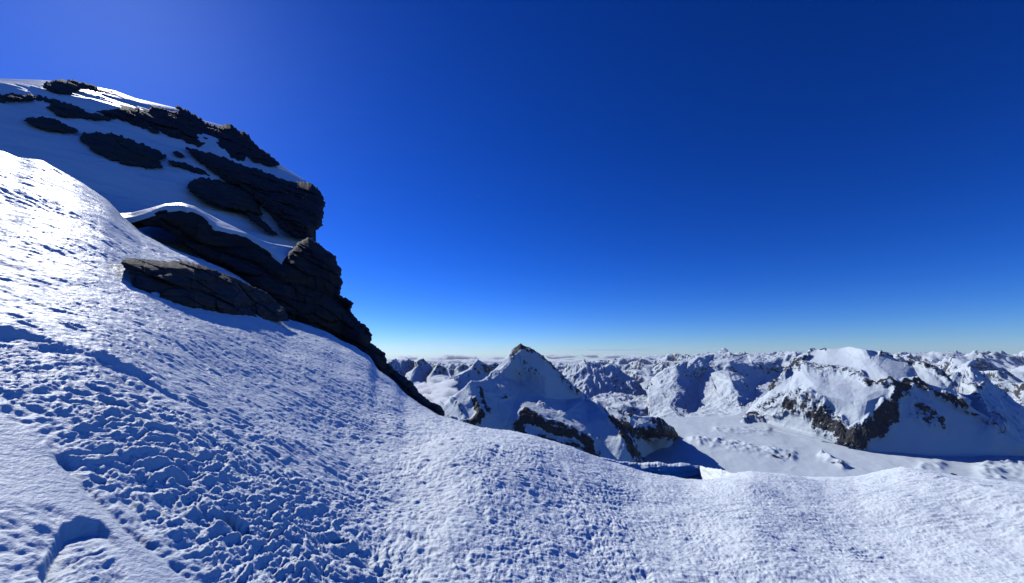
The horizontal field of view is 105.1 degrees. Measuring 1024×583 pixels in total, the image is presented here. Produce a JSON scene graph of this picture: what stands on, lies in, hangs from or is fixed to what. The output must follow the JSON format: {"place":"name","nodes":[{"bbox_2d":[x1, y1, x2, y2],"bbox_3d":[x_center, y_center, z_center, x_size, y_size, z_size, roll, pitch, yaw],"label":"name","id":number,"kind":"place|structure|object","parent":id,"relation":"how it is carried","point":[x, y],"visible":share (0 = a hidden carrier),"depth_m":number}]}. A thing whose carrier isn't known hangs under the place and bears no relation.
{"place":"outdoors","nodes":[
{"label":"outdoors","id":0,"kind":"place"},
{"bbox_2d":[0,79,315,261],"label":"snow face","id":1,"kind":"object","parent":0,"point":[120,188],"visible":0.19,"depth_m":21.95},
{"bbox_2d":[24,116,79,132],"bbox_3d":[-25.611,-9.249,21.741,2.283,1.686,2.129,0,-9,0],"label":"rock slab","id":2,"kind":"object","parent":1,"relation":"on","point":[48,124],"visible":1,"depth_m":21.53},
{"bbox_2d":[0,92,114,120],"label":"rock band","id":3,"kind":"object","parent":1,"relation":"on","point":[61,109],"visible":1,"depth_m":23.96},
{"bbox_2d":[42,79,112,93],"bbox_3d":[-31.823,-14.636,28.433,2.112,3.801,5.570,3,-10,-20],"label":"crest rock","id":4,"kind":"object","parent":1,"relation":"on","point":[68,86],"visible":1,"depth_m":27.73},
{"bbox_2d":[80,131,165,168],"bbox_3d":[-22.850,-8.361,23.273,4.544,3.503,4.090,0,-9,0],"label":"rock slab","id":5,"kind":"object","parent":1,"relation":"on","point":[121,149],"visible":1,"depth_m":22.66},
{"bbox_2d":[147,128,159,132],"bbox_3d":[-25.424,-11.403,27.878,0.782,0.879,1.182,3,-10,-21],"label":"stone","id":6,"kind":"object","parent":1,"relation":"on","point":[153,130],"visible":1,"depth_m":27.62},
{"bbox_2d":[173,151,184,156],"bbox_3d":[-22.254,-9.141,26.148,1.325,0.814,0.618,-7,-11,38],"label":"stone","id":7,"kind":"object","parent":1,"relation":"on","point":[177,153],"visible":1,"depth_m":25.91},
{"bbox_2d":[96,105,279,165],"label":"crag","id":8,"kind":"structure","parent":1,"relation":"on","point":[185,125],"depth_m":31.76},
{"bbox_2d":[168,160,209,175],"bbox_3d":[-20.467,-7.891,25.109,2.431,1.127,1.566,4,-10,-22],"label":"rock slab","id":9,"kind":"object","parent":1,"relation":"on","point":[190,168],"visible":0.98,"depth_m":24.79},
{"bbox_2d":[187,177,262,215],"bbox_3d":[-17.458,-5.872,23.775,3.620,3.100,4.602,9,-13,-44],"label":"rock slab","id":10,"kind":"object","parent":1,"relation":"on","point":[221,194],"visible":0.96,"depth_m":23.04},
{"bbox_2d":[185,147,325,239],"bbox_3d":[-16.585,-6.496,26.203,8.696,8.173,11.016,8,-12,-40],"label":"crag head","id":11,"kind":"object","parent":1,"relation":"on","point":[295,209],"visible":0.99,"depth_m":25.86},
{"bbox_2d":[244,212,277,234],"bbox_3d":[-14.570,-3.968,22.614,3.012,1.818,1.124,-4,-10,26],"label":"rock wedge","id":12,"kind":"object","parent":1,"relation":"on","point":[257,220],"visible":1,"depth_m":22.21},
{"bbox_2d":[120,203,444,415],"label":"crag","id":13,"kind":"structure","parent":1,"relation":"on","point":[302,282],"depth_m":15.60},
{"bbox_2d":[387,358,499,404],"bbox_3d":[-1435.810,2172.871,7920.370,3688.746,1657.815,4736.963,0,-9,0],"label":"mountain range","id":14,"kind":"structure","parent":0,"point":[436,383],"depth_m":6532.01},
{"bbox_2d":[0,151,1023,582],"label":"snow slope","id":15,"kind":"structure","parent":0,"point":[148,437],"depth_m":4.42},
{"bbox_2d":[121,258,288,321],"bbox_3d":[-7.063,0.044,9.438,2.091,1.314,5.243,0,-9,0],"label":"boulder","id":16,"kind":"object","parent":15,"relation":"on","point":[188,284],"visible":0.92,"depth_m":8.33},
{"bbox_2d":[596,456,732,479],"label":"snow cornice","id":17,"kind":"structure","parent":15,"relation":"on","point":[685,470],"depth_m":10.06},
{"bbox_2d":[0,0,1023,363],"label":"sky","id":18,"kind":"structure","parent":0,"point":[567,181]},
{"bbox_2d":[439,343,642,462],"bbox_3d":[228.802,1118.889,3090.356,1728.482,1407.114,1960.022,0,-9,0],"label":"pyramid mountain","id":19,"kind":"structure","parent":0,"point":[520,388],"depth_m":2591.01},
{"bbox_2d":[559,359,647,415],"bbox_3d":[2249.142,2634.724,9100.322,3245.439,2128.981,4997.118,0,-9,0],"label":"striped mountain","id":20,"kind":"structure","parent":0,"point":[612,386],"depth_m":8157.51},
{"bbox_2d":[604,406,679,460],"bbox_3d":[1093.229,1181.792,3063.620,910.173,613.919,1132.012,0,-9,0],"label":"rock buttress","id":21,"kind":"object","parent":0,"point":[649,434],"visible":0.61,"depth_m":2747.44},
{"bbox_2d":[646,354,791,417],"bbox_3d":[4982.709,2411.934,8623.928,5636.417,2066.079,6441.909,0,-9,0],"label":"walled mountain","id":22,"kind":"structure","parent":0,"point":[715,385],"depth_m":7435.85},
{"bbox_2d":[429,347,1023,406],"bbox_3d":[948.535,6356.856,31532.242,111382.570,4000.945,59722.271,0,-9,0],"label":"mountain range","id":23,"kind":"structure","parent":0,"point":[1003,370],"depth_m":19954.97},
{"bbox_2d":[643,409,1023,482],"bbox_3d":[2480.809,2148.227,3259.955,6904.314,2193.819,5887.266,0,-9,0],"label":"glacier","id":24,"kind":"object","parent":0,"point":[731,443],"visible":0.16,"depth_m":2811.14},
{"bbox_2d":[740,347,1023,456],"bbox_3d":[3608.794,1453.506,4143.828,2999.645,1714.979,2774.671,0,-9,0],"label":"broad mountain","id":25,"kind":"structure","parent":0,"point":[865,400],"depth_m":3144.62},
{"bbox_2d":[950,366,1023,441],"bbox_3d":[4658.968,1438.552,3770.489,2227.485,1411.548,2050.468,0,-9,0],"label":"snow mountain","id":26,"kind":"structure","parent":0,"point":[985,394],"depth_m":3374.01}
]}

